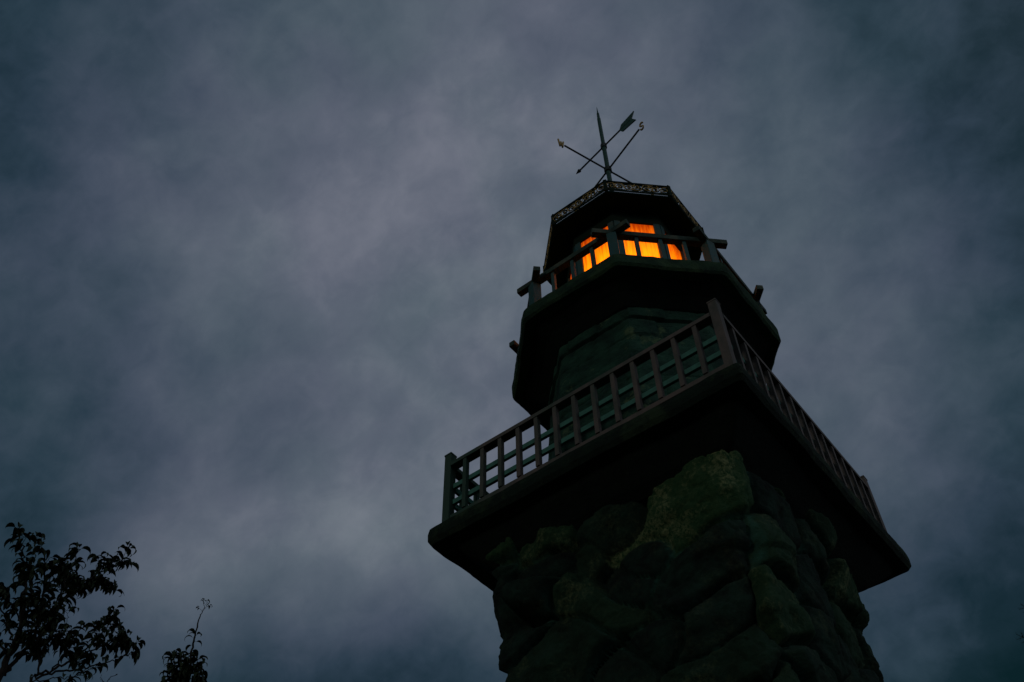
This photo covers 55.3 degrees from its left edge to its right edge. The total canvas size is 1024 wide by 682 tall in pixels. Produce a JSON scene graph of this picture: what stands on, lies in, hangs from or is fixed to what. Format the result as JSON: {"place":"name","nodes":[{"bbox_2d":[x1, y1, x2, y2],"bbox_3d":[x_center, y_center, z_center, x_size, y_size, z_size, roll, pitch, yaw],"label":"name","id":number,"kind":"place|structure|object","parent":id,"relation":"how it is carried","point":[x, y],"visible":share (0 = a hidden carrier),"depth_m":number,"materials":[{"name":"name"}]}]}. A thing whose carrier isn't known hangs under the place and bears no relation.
{"place":"outdoors","nodes":[
{"label":"outdoors","id":0,"kind":"place"},
{"bbox_2d":[0,0,1023,681],"label":"sky","id":1,"kind":"structure","parent":0,"point":[264,263],"materials":[{"name":"grey"}]},
{"bbox_3d":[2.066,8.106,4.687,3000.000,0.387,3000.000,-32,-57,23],"label":"ground","id":2,"kind":"structure","parent":0,"visible":0},
{"bbox_2d":[0,522,145,681],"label":"cherry tree","id":3,"kind":"object","parent":2,"relation":"on","point":[47,619],"visible":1,"depth_m":7.92,"materials":[{"name":"green plant"}]},
{"bbox_2d":[159,598,211,681],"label":"cherry tree","id":4,"kind":"object","parent":2,"relation":"on","point":[187,667],"visible":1,"depth_m":7.79,"materials":[{"name":"green plant"}]},
{"bbox_2d":[428,179,910,681],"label":"lookout tower","id":5,"kind":"structure","parent":2,"relation":"on","point":[691,499],"depth_m":10.41,"materials":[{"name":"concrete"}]},
{"bbox_2d":[557,110,652,211],"bbox_3d":[1.796,-3.240,18.364,1.594,5.114,1.604,-11,-51,8],"label":"weather vane","id":6,"kind":"object","parent":5,"relation":"on","point":[624,126],"visible":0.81,"depth_m":18.56,"materials":[{"name":"metal"}]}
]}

